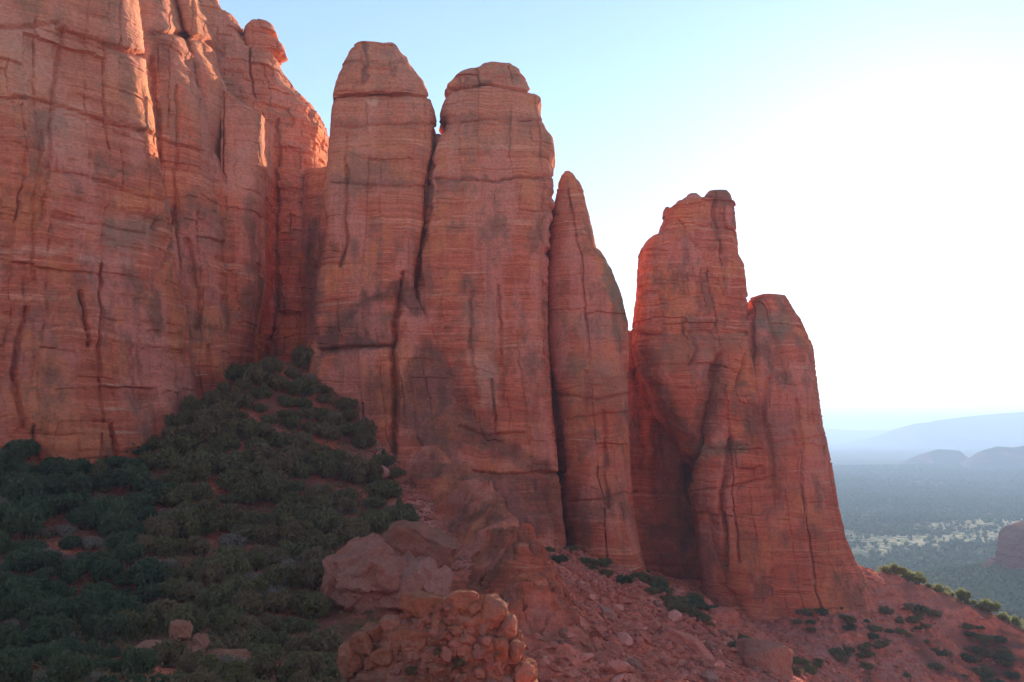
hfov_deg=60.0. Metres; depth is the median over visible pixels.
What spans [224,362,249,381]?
shrub
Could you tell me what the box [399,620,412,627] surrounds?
stone
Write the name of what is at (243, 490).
shrub
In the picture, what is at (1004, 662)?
juniper bush
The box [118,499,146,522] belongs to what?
shrub
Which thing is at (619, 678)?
talus block
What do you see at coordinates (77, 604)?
shrub
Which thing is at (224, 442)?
shrub
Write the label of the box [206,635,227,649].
shrub
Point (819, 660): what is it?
juniper bush
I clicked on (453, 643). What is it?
stone
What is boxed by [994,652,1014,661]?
juniper bush
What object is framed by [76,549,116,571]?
shrub
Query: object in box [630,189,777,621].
rock tower
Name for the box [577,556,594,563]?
juniper bush
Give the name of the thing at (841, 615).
juniper bush
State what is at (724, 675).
talus block
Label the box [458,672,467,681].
stone
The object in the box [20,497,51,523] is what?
shrub
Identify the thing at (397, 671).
stone
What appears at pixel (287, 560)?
shrub
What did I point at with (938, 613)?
juniper bush
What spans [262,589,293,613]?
shrub
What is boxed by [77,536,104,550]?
shrub
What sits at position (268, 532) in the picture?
shrub
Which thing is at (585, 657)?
talus block
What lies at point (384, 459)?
shrub
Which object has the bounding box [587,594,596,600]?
talus block
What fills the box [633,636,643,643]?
talus block
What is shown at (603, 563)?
juniper bush
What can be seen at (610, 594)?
talus block
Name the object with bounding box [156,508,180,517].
shrub
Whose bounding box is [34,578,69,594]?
shrub
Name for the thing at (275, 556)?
shrub
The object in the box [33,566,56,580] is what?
shrub
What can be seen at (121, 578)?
shrub
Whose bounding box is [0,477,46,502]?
shrub
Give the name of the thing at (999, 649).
juniper bush
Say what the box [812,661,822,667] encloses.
juniper bush
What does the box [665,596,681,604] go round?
juniper bush
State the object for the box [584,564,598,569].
juniper bush
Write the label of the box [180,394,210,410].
shrub
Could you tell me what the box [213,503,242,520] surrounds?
shrub
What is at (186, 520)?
shrub
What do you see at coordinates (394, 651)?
stone
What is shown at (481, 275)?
rock spire
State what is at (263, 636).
shrub
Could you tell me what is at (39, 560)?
shrub
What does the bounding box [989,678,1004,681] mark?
juniper bush
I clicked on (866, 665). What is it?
juniper bush
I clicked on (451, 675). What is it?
stone
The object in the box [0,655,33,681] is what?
shrub
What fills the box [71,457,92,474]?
shrub
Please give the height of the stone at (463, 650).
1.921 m
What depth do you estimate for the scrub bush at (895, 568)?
205.12 m
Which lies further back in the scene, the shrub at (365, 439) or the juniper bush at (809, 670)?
the shrub at (365, 439)
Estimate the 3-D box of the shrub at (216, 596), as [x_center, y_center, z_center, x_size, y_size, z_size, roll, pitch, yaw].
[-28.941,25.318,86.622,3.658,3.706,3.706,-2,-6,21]
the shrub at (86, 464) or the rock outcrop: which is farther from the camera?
the shrub at (86, 464)
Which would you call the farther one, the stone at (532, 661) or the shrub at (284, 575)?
the shrub at (284, 575)
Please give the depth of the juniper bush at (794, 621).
178.65 m
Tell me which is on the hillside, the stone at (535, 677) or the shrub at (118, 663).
the shrub at (118, 663)
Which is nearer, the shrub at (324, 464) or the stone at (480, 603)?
the stone at (480, 603)
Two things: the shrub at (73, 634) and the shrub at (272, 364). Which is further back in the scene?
the shrub at (272, 364)
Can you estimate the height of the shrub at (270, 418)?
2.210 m
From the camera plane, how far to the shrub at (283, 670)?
61.22 m
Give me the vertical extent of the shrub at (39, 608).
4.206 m
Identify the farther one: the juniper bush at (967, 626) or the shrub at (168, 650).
the juniper bush at (967, 626)
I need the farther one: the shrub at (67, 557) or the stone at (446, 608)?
the shrub at (67, 557)
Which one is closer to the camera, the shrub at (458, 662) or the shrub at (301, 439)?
the shrub at (458, 662)
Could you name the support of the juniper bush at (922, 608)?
on the hillside
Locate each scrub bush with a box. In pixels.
[802,663,816,673]
[876,564,889,573]
[883,562,907,575]
[900,569,923,581]
[903,671,911,677]
[913,575,927,583]
[924,582,933,588]
[931,582,952,593]
[954,587,970,600]
[963,599,977,605]
[975,603,983,609]
[976,598,1000,611]
[995,612,1007,619]
[999,611,1010,622]
[1010,614,1023,627]
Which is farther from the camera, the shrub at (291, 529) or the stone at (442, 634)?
the shrub at (291, 529)
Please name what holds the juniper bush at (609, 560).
on the hillside
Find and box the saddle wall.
[627,330,700,579]
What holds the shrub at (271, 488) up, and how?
on the hillside
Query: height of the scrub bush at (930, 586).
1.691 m
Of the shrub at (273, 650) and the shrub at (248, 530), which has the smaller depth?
the shrub at (273, 650)
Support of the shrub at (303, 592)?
on the hillside
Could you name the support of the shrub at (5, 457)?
on the hillside
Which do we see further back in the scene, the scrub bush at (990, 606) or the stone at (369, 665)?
the scrub bush at (990, 606)
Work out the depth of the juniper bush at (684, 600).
144.10 m
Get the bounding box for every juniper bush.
[545,546,555,551]
[550,554,568,562]
[564,546,577,551]
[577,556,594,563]
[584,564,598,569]
[591,559,608,567]
[598,557,613,564]
[599,568,614,576]
[616,574,634,583]
[630,571,649,579]
[633,575,645,582]
[643,586,658,594]
[647,574,668,582]
[649,581,668,592]
[658,585,674,594]
[659,593,675,599]
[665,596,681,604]
[666,600,688,612]
[672,597,687,603]
[684,595,704,602]
[686,607,704,616]
[687,593,703,599]
[687,601,697,606]
[694,602,705,609]
[696,614,711,621]
[706,604,719,610]
[727,642,735,647]
[738,633,746,638]
[791,667,803,675]
[792,619,802,623]
[793,657,801,664]
[795,607,812,614]
[801,658,810,665]
[803,667,814,675]
[805,620,815,624]
[806,626,816,631]
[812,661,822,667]
[813,658,823,663]
[814,607,828,615]
[828,647,845,654]
[832,653,849,663]
[838,613,847,618]
[842,623,856,629]
[842,646,855,653]
[844,616,856,624]
[856,651,864,657]
[857,644,870,651]
[859,661,874,669]
[862,652,872,657]
[866,624,883,632]
[866,641,881,649]
[867,633,879,639]
[878,606,894,614]
[885,628,893,632]
[894,618,904,623]
[894,628,908,634]
[902,602,914,607]
[902,605,913,610]
[905,615,920,623]
[914,604,929,612]
[920,622,932,628]
[927,609,942,617]
[928,663,944,670]
[936,650,946,655]
[943,648,952,656]
[958,652,974,662]
[962,622,974,630]
[963,631,975,636]
[968,646,981,652]
[971,656,982,662]
[971,666,994,675]
[974,633,985,641]
[975,625,985,629]
[977,652,986,656]
[978,678,995,681]
[980,648,995,656]
[980,671,993,677]
[982,633,994,642]
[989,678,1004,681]
[992,635,1007,643]
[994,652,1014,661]
[994,659,1013,666]
[995,645,1010,653]
[1004,670,1020,679]
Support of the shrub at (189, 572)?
on the hillside
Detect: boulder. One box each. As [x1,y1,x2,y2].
[135,640,163,649]
[169,619,192,642]
[182,639,201,652]
[191,633,209,655]
[204,648,252,662]
[320,533,408,615]
[379,550,426,611]
[381,465,390,479]
[382,520,459,569]
[415,556,452,596]
[660,628,714,659]
[708,607,741,631]
[736,638,793,679]
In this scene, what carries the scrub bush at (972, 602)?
on the hillside
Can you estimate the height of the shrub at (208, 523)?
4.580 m
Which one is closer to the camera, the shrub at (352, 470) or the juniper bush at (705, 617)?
the juniper bush at (705, 617)
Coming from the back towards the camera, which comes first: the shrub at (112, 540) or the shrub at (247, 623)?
the shrub at (112, 540)
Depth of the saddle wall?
205.42 m
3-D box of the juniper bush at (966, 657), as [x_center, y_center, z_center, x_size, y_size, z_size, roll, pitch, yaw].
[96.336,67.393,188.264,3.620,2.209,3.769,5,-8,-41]
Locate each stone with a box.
[337,640,362,678]
[349,631,373,655]
[354,670,387,681]
[359,622,382,641]
[363,657,377,670]
[366,647,392,666]
[378,640,393,648]
[379,614,400,633]
[383,626,428,650]
[391,648,399,655]
[392,667,401,675]
[393,655,403,662]
[399,589,443,618]
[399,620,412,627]
[401,643,412,655]
[402,640,413,653]
[403,652,413,662]
[404,672,413,679]
[411,639,425,651]
[411,650,420,663]
[412,619,422,628]
[415,614,430,624]
[417,665,426,674]
[418,661,427,670]
[419,652,432,662]
[427,627,439,637]
[429,663,443,674]
[430,637,447,644]
[431,607,441,613]
[431,612,441,620]
[431,619,439,627]
[435,628,450,640]
[437,620,447,628]
[440,645,452,662]
[442,605,458,615]
[443,612,491,636]
[444,589,478,605]
[444,603,450,611]
[446,634,453,641]
[447,624,465,636]
[447,640,461,646]
[447,668,456,679]
[454,673,459,681]
[455,596,470,611]
[457,644,474,665]
[458,615,472,625]
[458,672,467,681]
[459,634,475,645]
[459,665,466,671]
[462,653,470,661]
[463,619,473,627]
[466,626,474,634]
[468,602,481,615]
[471,647,486,658]
[474,643,485,648]
[474,667,485,677]
[475,600,483,608]
[478,593,507,621]
[478,624,487,635]
[478,636,492,646]
[480,652,493,664]
[481,665,504,679]
[482,662,490,671]
[483,678,501,681]
[485,641,494,652]
[490,660,503,673]
[492,636,509,660]
[493,622,499,627]
[493,651,504,662]
[495,626,514,640]
[498,614,516,637]
[501,675,513,681]
[506,657,517,665]
[509,637,525,661]
[514,660,536,681]
[516,630,522,641]
[520,657,537,671]
[531,670,538,681]
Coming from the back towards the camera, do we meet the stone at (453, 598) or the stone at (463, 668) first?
the stone at (453, 598)
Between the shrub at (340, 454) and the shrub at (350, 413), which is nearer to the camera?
the shrub at (340, 454)
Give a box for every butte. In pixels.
[899,449,967,464]
[961,446,1023,468]
[980,520,1023,569]
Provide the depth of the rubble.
129.82 m
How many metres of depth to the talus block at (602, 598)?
127.31 m
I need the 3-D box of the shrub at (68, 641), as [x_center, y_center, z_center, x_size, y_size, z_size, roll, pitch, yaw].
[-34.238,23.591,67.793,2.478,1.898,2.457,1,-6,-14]
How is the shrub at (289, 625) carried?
on the hillside
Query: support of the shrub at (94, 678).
on the hillside
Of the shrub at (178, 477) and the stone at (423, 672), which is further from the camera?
the shrub at (178, 477)
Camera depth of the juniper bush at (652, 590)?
146.01 m
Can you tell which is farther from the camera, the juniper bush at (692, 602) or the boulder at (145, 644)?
the juniper bush at (692, 602)
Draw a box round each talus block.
[537,658,549,667]
[558,628,568,638]
[567,631,576,638]
[579,653,593,662]
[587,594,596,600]
[597,605,616,619]
[598,596,609,604]
[603,659,626,674]
[604,590,614,598]
[611,674,623,681]
[615,604,623,610]
[616,632,632,645]
[617,597,625,602]
[626,658,645,671]
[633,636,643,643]
[647,619,660,630]
[653,600,662,606]
[659,625,672,633]
[660,658,673,665]
[667,609,681,622]
[677,659,685,666]
[689,669,696,674]
[696,660,715,667]
[700,670,717,681]
[704,639,716,648]
[713,660,724,668]
[719,629,729,636]
[720,673,728,678]
[730,647,737,652]
[754,666,762,672]
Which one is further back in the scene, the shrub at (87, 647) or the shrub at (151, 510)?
the shrub at (151, 510)
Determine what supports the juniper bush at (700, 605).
on the hillside
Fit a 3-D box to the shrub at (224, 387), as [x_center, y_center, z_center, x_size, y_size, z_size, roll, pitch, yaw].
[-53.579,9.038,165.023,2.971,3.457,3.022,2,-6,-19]
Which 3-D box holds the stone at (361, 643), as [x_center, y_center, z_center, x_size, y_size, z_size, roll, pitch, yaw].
[-9.298,18.658,54.795,1.437,1.540,1.365,0,-6,0]
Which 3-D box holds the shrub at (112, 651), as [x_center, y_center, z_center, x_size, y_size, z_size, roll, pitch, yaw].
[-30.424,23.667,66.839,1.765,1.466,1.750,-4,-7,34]
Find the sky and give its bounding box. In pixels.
[218,0,1023,429]
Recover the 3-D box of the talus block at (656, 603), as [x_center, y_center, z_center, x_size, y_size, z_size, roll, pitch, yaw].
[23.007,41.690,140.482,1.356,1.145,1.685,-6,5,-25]
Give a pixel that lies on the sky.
(869, 154)
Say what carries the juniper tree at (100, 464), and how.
on the hillside
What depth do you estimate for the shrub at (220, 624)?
80.08 m
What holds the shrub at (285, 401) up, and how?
on the hillside
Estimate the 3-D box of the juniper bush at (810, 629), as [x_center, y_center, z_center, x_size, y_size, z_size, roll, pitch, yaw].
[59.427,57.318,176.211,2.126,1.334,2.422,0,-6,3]
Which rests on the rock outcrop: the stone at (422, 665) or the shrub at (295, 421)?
the stone at (422, 665)
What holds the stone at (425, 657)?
on the stone
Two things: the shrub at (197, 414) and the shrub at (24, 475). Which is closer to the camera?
the shrub at (24, 475)
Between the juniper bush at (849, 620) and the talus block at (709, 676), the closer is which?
the talus block at (709, 676)
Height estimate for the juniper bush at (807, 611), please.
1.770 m
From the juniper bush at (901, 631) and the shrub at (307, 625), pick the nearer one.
the shrub at (307, 625)
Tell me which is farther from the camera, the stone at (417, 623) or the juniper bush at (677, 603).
the juniper bush at (677, 603)
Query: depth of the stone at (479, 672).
53.80 m
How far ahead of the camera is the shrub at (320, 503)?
127.05 m
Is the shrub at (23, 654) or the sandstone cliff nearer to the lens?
the shrub at (23, 654)
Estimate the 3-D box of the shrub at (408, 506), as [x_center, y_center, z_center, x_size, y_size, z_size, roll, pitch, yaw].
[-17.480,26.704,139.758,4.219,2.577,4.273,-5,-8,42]
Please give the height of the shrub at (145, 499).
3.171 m
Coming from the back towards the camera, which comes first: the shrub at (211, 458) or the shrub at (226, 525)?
the shrub at (211, 458)
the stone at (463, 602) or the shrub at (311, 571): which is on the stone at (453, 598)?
the stone at (463, 602)
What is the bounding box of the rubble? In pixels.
[368,444,975,681]
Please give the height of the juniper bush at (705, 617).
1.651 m
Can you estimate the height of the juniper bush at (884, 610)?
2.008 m
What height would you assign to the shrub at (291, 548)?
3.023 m
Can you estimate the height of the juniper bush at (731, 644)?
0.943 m
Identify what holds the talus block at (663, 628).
on the hillside
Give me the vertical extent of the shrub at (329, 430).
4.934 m
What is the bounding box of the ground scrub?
[0,360,402,681]
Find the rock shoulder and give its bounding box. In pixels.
[693,293,878,621]
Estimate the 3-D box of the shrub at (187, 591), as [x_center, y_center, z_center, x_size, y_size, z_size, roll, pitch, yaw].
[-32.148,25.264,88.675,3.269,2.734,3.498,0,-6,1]
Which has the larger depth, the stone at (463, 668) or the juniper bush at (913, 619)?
the juniper bush at (913, 619)
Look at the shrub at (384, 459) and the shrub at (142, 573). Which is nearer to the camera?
the shrub at (142, 573)
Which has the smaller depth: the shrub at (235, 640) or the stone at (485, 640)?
the stone at (485, 640)
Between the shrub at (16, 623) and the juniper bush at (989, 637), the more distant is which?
the juniper bush at (989, 637)
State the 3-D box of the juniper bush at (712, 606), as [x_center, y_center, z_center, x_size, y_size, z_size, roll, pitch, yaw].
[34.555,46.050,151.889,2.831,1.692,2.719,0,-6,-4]
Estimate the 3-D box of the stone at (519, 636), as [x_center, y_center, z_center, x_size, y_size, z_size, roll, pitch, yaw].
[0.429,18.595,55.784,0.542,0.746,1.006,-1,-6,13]
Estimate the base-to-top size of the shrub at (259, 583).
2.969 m
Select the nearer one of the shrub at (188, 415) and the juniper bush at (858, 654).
the shrub at (188, 415)
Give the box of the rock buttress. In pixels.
[335,274,560,550]
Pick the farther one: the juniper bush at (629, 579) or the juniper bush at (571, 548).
the juniper bush at (571, 548)
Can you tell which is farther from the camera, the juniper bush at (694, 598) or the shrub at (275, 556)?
the juniper bush at (694, 598)
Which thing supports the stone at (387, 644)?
on the rock outcrop
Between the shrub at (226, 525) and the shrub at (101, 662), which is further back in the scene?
the shrub at (226, 525)
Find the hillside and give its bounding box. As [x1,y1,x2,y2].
[0,365,1023,681]
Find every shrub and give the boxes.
[0,449,26,475]
[0,469,45,493]
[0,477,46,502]
[0,495,9,503]
[0,500,28,527]
[0,503,45,539]
[0,529,14,554]
[0,576,42,593]
[0,587,31,619]
[0,620,27,650]
[0,644,32,665]
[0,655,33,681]
[1,438,41,459]
[3,546,44,570]
[3,617,29,631]
[5,536,48,553]
[13,550,65,572]
[19,629,54,649]
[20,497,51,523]
[23,466,39,473]
[23,596,72,627]
[26,611,78,641]
[28,642,68,666]
[30,670,47,681]
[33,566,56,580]
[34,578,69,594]
[35,528,51,537]
[36,458,83,478]
[39,546,60,555]
[40,470,69,494]
[42,456,64,461]
[43,492,90,515]
[45,650,95,681]
[50,471,94,495]
[51,594,94,626]
[52,523,76,537]
[54,635,83,649]
[57,559,89,584]
[58,536,81,549]
[59,554,80,565]
[65,506,91,527]
[68,496,94,510]
[68,632,84,639]
[69,639,99,655]
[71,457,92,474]
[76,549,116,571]
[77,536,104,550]
[77,610,129,645]
[80,581,111,594]
[80,583,122,603]
[84,463,108,473]
[85,671,104,681]
[87,493,132,530]
[90,466,117,493]
[90,557,124,583]
[90,656,114,672]
[93,595,137,615]
[95,644,121,659]
[96,675,119,681]
[98,506,139,536]
[101,455,132,470]
[101,530,139,552]
[107,657,122,672]
[110,539,145,565]
[112,462,152,492]
[113,570,133,585]
[116,608,159,640]
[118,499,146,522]
[120,644,159,678]
[123,491,157,506]
[123,522,154,535]
[123,559,172,587]
[124,441,149,458]
[124,457,147,470]
[125,673,146,681]
[132,601,151,615]
[134,533,157,553]
[134,582,163,604]
[138,446,178,469]
[140,478,177,503]
[141,556,158,564]
[142,506,157,520]
[142,514,178,538]
[143,597,181,632]
[145,671,170,681]
[146,434,167,449]
[147,638,192,667]
[154,535,189,556]
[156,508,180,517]
[157,433,199,455]
[157,483,193,507]
[158,576,187,599]
[159,557,181,568]
[160,424,191,437]
[160,506,200,539]
[161,470,187,484]
[164,408,191,428]
[164,601,207,638]
[166,669,187,681]
[168,449,211,481]
[173,649,209,673]
[174,580,210,602]
[176,500,198,511]
[176,666,221,681]
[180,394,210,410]
[181,535,210,555]
[181,566,203,580]
[182,408,198,425]
[183,480,214,501]
[187,414,224,443]
[192,508,222,536]
[193,405,217,420]
[193,558,225,585]
[194,581,235,610]
[195,442,218,456]
[198,497,220,512]
[200,652,225,672]
[203,389,224,403]
[204,450,228,474]
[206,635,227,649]
[207,432,241,451]
[209,398,238,421]
[209,452,244,473]
[210,614,238,635]
[212,543,246,559]
[212,553,251,581]
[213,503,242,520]
[213,659,252,679]
[215,492,237,503]
[216,380,231,394]
[216,468,241,489]
[216,531,248,548]
[218,629,253,648]
[219,518,245,532]
[220,653,245,663]
[221,573,249,594]
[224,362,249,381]
[225,386,253,409]
[225,416,259,440]
[226,587,265,617]
[227,669,256,681]
[228,477,263,504]
[228,523,262,541]
[228,612,261,638]
[234,376,252,390]
[235,410,248,418]
[240,575,269,595]
[240,642,284,660]
[242,364,267,384]
[244,436,268,448]
[244,442,277,462]
[244,570,263,580]
[245,652,276,679]
[246,553,268,571]
[247,544,273,556]
[248,627,276,646]
[250,384,271,398]
[250,471,285,501]
[252,403,269,412]
[254,523,282,544]
[255,420,276,438]
[258,355,283,373]
[258,585,288,597]
[259,414,278,423]
[260,373,290,391]
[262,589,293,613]
[263,561,301,588]
[266,430,289,447]
[267,547,290,565]
[269,452,302,476]
[273,616,302,633]
[274,660,294,681]
[276,409,294,417]
[276,539,309,558]
[277,395,300,407]
[278,414,301,429]
[278,516,313,541]
[278,556,303,568]
[283,635,311,654]
[284,366,302,379]
[285,429,313,448]
[287,376,317,397]
[288,651,328,678]
[288,669,313,681]
[289,344,313,368]
[290,592,329,619]
[291,588,309,605]
[293,528,338,550]
[294,407,319,419]
[295,397,312,407]
[295,493,333,513]
[296,554,324,589]
[297,618,320,633]
[300,441,331,463]
[301,420,322,435]
[301,545,327,562]
[302,373,317,379]
[303,483,337,506]
[304,508,344,533]
[307,627,342,653]
[308,451,340,478]
[311,590,333,613]
[312,407,329,415]
[314,664,340,680]
[315,393,333,403]
[316,384,333,392]
[317,409,344,424]
[317,421,341,442]
[321,651,337,665]
[327,446,348,465]
[328,533,343,547]
[332,514,370,541]
[333,496,360,514]
[334,396,358,409]
[335,421,362,436]
[336,486,357,499]
[338,453,369,484]
[341,407,359,421]
[351,433,376,448]
[353,416,377,435]
[355,508,390,534]
[362,495,386,508]
[363,458,384,482]
[364,479,402,498]
[369,453,395,466]
[373,505,394,521]
[388,467,406,478]
[390,503,415,511]
[392,508,420,521]
[404,666,417,675]
[433,646,442,657]
[453,657,467,667]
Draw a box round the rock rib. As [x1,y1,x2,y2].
[389,445,603,652]
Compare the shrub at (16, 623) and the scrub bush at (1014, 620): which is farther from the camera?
the scrub bush at (1014, 620)
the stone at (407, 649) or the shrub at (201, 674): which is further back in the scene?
the stone at (407, 649)
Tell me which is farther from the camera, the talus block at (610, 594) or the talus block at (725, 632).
the talus block at (725, 632)
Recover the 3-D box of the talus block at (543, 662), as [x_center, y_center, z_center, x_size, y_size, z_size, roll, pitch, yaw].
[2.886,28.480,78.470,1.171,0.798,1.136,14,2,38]
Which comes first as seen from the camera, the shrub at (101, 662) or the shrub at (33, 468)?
the shrub at (101, 662)
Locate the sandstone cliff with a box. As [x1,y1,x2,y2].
[0,0,328,464]
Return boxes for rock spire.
[308,41,436,422]
[414,61,566,547]
[547,171,645,572]
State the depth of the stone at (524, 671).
54.09 m
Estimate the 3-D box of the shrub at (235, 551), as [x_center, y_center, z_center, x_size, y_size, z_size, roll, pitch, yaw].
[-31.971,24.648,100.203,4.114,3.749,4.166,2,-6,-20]
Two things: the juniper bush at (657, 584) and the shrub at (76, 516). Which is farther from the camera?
the juniper bush at (657, 584)
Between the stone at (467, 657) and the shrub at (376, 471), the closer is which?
the stone at (467, 657)
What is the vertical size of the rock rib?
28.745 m
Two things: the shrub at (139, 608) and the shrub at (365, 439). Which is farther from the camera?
the shrub at (365, 439)
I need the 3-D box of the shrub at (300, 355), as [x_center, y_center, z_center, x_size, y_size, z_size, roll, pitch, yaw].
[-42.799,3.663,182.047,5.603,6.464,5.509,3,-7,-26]
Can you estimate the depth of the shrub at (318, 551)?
102.37 m
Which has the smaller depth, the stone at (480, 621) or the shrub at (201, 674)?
the shrub at (201, 674)
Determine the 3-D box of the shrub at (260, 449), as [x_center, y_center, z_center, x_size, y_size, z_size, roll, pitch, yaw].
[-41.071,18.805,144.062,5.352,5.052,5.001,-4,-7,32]
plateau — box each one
[824,429,890,444]
[841,412,1023,448]
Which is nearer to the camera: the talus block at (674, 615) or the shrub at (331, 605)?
the shrub at (331, 605)
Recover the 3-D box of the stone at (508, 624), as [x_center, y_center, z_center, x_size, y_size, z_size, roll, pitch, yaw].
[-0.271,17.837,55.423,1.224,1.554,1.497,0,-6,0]
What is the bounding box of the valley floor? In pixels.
[828,445,1023,613]
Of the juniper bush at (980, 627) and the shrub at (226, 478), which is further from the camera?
the juniper bush at (980, 627)
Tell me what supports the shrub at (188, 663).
on the hillside
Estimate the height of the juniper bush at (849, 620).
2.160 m
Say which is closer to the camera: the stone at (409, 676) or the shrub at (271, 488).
the stone at (409, 676)
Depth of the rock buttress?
176.16 m
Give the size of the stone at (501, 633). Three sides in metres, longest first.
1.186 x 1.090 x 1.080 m
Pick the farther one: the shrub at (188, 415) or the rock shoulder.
the rock shoulder
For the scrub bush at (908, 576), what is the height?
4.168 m
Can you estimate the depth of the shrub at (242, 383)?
165.11 m
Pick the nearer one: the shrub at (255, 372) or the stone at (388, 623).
the stone at (388, 623)
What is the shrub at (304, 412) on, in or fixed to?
on the hillside
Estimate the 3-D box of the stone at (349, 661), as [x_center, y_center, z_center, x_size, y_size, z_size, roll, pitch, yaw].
[-9.975,19.672,54.784,1.606,2.278,1.438,0,-6,0]
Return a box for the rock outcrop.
[356,596,537,681]
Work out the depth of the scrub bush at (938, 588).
206.30 m
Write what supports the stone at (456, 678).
on the rock outcrop
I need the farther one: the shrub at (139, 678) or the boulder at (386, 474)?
the boulder at (386, 474)
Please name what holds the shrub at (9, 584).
on the hillside
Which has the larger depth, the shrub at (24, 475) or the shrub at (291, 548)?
the shrub at (24, 475)
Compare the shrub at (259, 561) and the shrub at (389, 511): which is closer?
the shrub at (259, 561)
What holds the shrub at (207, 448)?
on the hillside
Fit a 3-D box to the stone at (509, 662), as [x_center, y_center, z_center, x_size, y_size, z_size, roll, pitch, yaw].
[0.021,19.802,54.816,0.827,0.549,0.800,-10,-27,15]
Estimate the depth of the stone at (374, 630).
55.06 m
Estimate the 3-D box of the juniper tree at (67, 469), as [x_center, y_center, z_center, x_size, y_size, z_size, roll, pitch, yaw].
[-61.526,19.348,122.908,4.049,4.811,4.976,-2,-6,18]
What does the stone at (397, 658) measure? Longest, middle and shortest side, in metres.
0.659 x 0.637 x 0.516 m
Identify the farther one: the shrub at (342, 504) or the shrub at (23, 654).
the shrub at (342, 504)
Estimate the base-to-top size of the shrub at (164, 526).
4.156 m
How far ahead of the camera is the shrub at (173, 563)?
96.53 m
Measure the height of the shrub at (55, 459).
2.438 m
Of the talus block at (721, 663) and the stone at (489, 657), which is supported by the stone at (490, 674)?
the stone at (489, 657)
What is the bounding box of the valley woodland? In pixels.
[832,463,1023,626]
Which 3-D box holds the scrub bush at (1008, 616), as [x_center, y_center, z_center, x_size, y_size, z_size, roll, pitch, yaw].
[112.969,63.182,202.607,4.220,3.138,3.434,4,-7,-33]
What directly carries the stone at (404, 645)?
on the rock outcrop
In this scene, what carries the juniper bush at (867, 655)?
on the hillside
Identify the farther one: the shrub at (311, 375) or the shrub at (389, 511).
the shrub at (311, 375)
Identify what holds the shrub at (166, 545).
on the hillside
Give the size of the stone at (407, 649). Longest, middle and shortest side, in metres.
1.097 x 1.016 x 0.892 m
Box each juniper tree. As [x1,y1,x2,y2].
[4,445,29,475]
[53,463,84,494]
[87,458,113,493]
[391,497,404,510]
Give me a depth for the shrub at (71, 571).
89.33 m
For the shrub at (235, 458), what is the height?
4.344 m
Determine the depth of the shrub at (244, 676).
49.25 m
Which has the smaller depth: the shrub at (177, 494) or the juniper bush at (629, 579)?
the shrub at (177, 494)
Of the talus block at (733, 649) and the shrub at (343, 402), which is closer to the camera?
the talus block at (733, 649)
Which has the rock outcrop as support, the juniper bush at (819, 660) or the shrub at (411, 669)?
the shrub at (411, 669)
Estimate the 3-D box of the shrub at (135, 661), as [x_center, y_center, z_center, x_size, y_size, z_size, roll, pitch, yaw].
[-24.823,21.708,59.105,2.453,2.888,2.474,2,-6,-17]
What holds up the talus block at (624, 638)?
on the hillside
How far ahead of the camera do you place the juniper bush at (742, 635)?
138.84 m
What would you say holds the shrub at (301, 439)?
on the hillside
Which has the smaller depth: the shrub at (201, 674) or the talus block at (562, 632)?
the shrub at (201, 674)
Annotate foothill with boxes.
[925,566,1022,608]
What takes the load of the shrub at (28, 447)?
on the hillside
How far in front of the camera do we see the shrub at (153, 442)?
146.82 m
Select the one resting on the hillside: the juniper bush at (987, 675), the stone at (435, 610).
the juniper bush at (987, 675)
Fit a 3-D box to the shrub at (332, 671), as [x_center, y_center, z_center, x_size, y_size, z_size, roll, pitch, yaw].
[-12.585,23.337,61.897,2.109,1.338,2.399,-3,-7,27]
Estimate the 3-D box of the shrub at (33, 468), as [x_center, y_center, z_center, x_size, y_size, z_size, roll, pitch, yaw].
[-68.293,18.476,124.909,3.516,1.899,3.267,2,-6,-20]
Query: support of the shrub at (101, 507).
on the hillside
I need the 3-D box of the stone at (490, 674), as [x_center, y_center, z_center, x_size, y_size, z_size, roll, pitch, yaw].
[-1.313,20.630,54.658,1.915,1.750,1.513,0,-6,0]
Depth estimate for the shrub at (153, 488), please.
125.22 m
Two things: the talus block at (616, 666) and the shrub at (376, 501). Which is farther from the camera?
the shrub at (376, 501)
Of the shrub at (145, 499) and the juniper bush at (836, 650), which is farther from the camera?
the juniper bush at (836, 650)
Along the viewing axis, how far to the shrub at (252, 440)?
146.32 m
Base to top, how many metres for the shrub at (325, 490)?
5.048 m
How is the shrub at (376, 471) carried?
on the hillside
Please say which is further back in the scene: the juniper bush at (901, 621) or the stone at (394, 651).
the juniper bush at (901, 621)
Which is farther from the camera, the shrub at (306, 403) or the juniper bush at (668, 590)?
the shrub at (306, 403)
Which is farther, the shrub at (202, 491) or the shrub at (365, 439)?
the shrub at (365, 439)
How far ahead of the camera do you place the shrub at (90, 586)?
87.52 m
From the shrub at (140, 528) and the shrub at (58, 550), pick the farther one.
the shrub at (140, 528)
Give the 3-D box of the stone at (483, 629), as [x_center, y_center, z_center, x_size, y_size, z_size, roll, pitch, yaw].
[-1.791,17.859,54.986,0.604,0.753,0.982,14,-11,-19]
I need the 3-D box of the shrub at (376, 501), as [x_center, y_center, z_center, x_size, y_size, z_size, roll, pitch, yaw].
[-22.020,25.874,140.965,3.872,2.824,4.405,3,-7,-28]
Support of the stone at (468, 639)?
on the rock outcrop
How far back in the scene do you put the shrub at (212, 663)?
61.73 m
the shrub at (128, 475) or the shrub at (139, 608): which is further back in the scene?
the shrub at (128, 475)
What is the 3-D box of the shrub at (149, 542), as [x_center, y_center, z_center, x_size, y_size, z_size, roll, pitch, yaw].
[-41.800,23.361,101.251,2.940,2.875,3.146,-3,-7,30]

